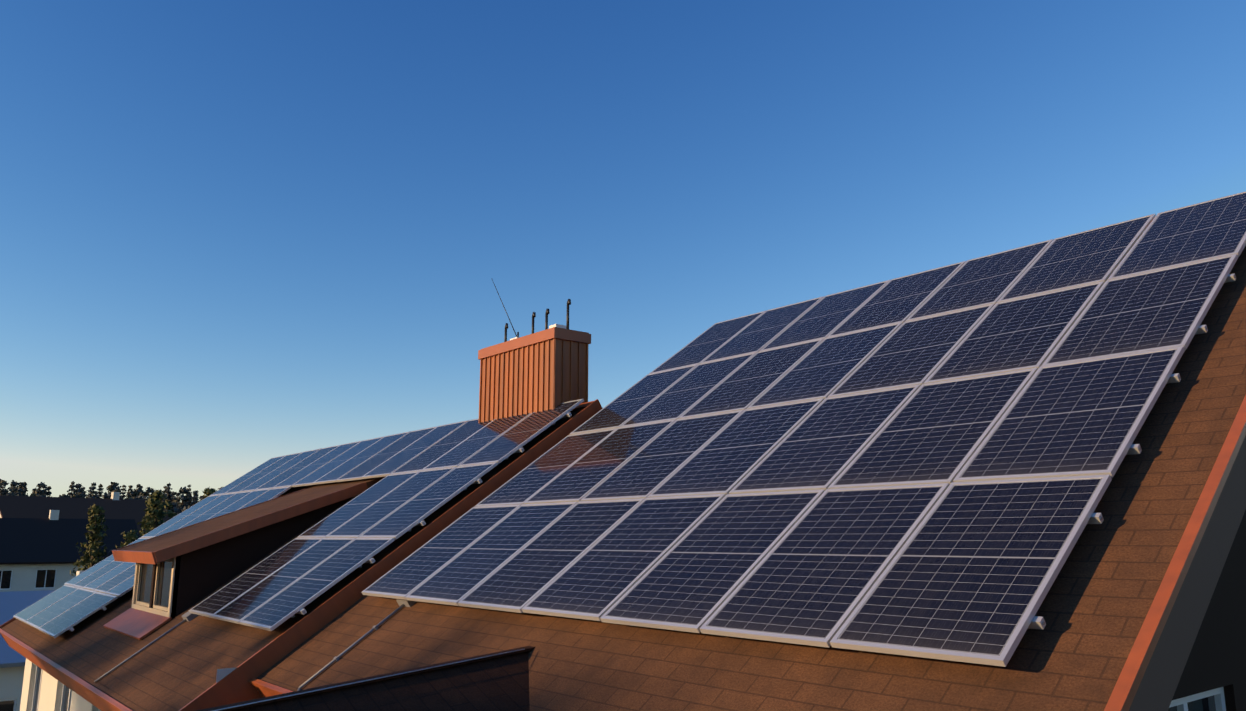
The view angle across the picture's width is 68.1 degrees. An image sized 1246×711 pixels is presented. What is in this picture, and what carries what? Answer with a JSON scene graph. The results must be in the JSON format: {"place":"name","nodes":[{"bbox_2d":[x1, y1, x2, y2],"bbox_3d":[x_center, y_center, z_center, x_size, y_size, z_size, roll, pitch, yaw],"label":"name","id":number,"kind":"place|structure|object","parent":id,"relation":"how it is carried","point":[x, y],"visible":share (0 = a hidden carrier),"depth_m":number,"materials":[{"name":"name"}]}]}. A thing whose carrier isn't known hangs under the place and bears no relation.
{"place":"outdoors","nodes":[
{"label":"outdoors","id":0,"kind":"place"},
{"bbox_2d":[0,571,83,710],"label":"grey house","id":1,"kind":"structure","parent":0,"point":[12,661],"depth_m":29.99,"materials":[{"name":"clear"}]},
{"bbox_2d":[0,510,139,591],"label":"house","id":2,"kind":"structure","parent":0,"point":[38,554],"depth_m":70.31,"materials":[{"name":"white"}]},
{"bbox_2d":[0,492,168,537],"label":"roof","id":3,"kind":"structure","parent":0,"point":[115,507],"depth_m":89.92,"materials":[{"name":"black"}]},
{"bbox_2d":[20,658,235,710],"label":"building walls","id":4,"kind":"structure","parent":0,"point":[42,690],"depth_m":15.73,"materials":[{"name":"white paint"}]},
{"bbox_2d":[1,410,580,710],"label":"roof","id":5,"kind":"structure","parent":4,"relation":"on","point":[176,668],"depth_m":10.98,"materials":[{"name":"brown tile"}]},
{"bbox_2d":[103,477,382,639],"bbox_3d":[-5.761,2.981,14.107,3.263,2.239,2.524,9,-14,-38],"label":"dormer","id":6,"kind":"object","parent":5,"relation":"on","point":[179,571],"visible":0.98,"depth_m":13.13,"materials":[{"name":"brown wood"}]},
{"bbox_2d":[94,599,417,690],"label":"conduit pipes","id":7,"kind":"object","parent":5,"relation":"on","point":[188,616],"visible":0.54,"depth_m":9.00,"materials":[{"name":"grey"}]},
{"bbox_2d":[13,399,583,637],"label":"solar panels","id":8,"kind":"object","parent":5,"relation":"on","point":[426,472],"visible":0.88,"depth_m":12.64,"materials":[{"name":"blue glass"}]},
{"bbox_2d":[69,412,571,630],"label":"pv rails","id":9,"kind":"object","parent":5,"relation":"on","point":[302,611],"visible":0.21,"depth_m":11.09,"materials":[{"name":"silver metal"}]},
{"bbox_2d":[478,280,590,422],"bbox_3d":[-1.349,0.343,13.632,0.640,3.432,2.050,9,-14,-38],"label":"chimney","id":10,"kind":"object","parent":5,"relation":"on","point":[544,370],"visible":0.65,"depth_m":13.13,"materials":[{"name":"orange metal"}]},
{"bbox_2d":[0,395,1245,710],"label":"roof trims","id":11,"kind":"object","parent":4,"relation":"on","point":[1152,669],"visible":0.44,"depth_m":5.03,"materials":[{"name":"brown"}]},
{"bbox_2d":[256,246,1245,710],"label":"roof","id":12,"kind":"structure","parent":4,"relation":"on","point":[1092,612],"depth_m":5.41,"materials":[{"name":"brown tile"}]},
{"bbox_2d":[361,191,1245,666],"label":"solar panels","id":13,"kind":"object","parent":12,"relation":"on","point":[925,463],"visible":1,"depth_m":7.26,"materials":[{"name":"blue glass"}]},
{"bbox_2d":[1028,273,1235,629],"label":"pv rails","id":14,"kind":"object","parent":12,"relation":"on","point":[1037,622],"visible":0.04,"depth_m":5.42,"materials":[{"name":"silver metal"}]},
{"bbox_2d":[0,0,1245,501],"label":"sky","id":15,"kind":"structure","parent":0,"point":[236,236],"materials":[{"name":"blue"}]},
{"label":"ground","id":16,"kind":"structure","parent":0,"visible":0},
{"bbox_2d":[0,479,222,575],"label":"trees","id":17,"kind":"object","parent":16,"relation":"on","point":[169,502],"visible":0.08,"depth_m":108.05,"materials":[{"name":"green plant"}]},
{"bbox_2d":[197,646,534,710],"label":"roof","id":18,"kind":"structure","parent":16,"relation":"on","point":[497,681],"depth_m":6.13,"materials":[{"name":"brown tile"}]},
{"bbox_2d":[1168,510,1245,710],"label":"gable end","id":19,"kind":"structure","parent":16,"relation":"on","point":[1213,677],"depth_m":6.12,"materials":[{"name":"brown wood"}]}
]}

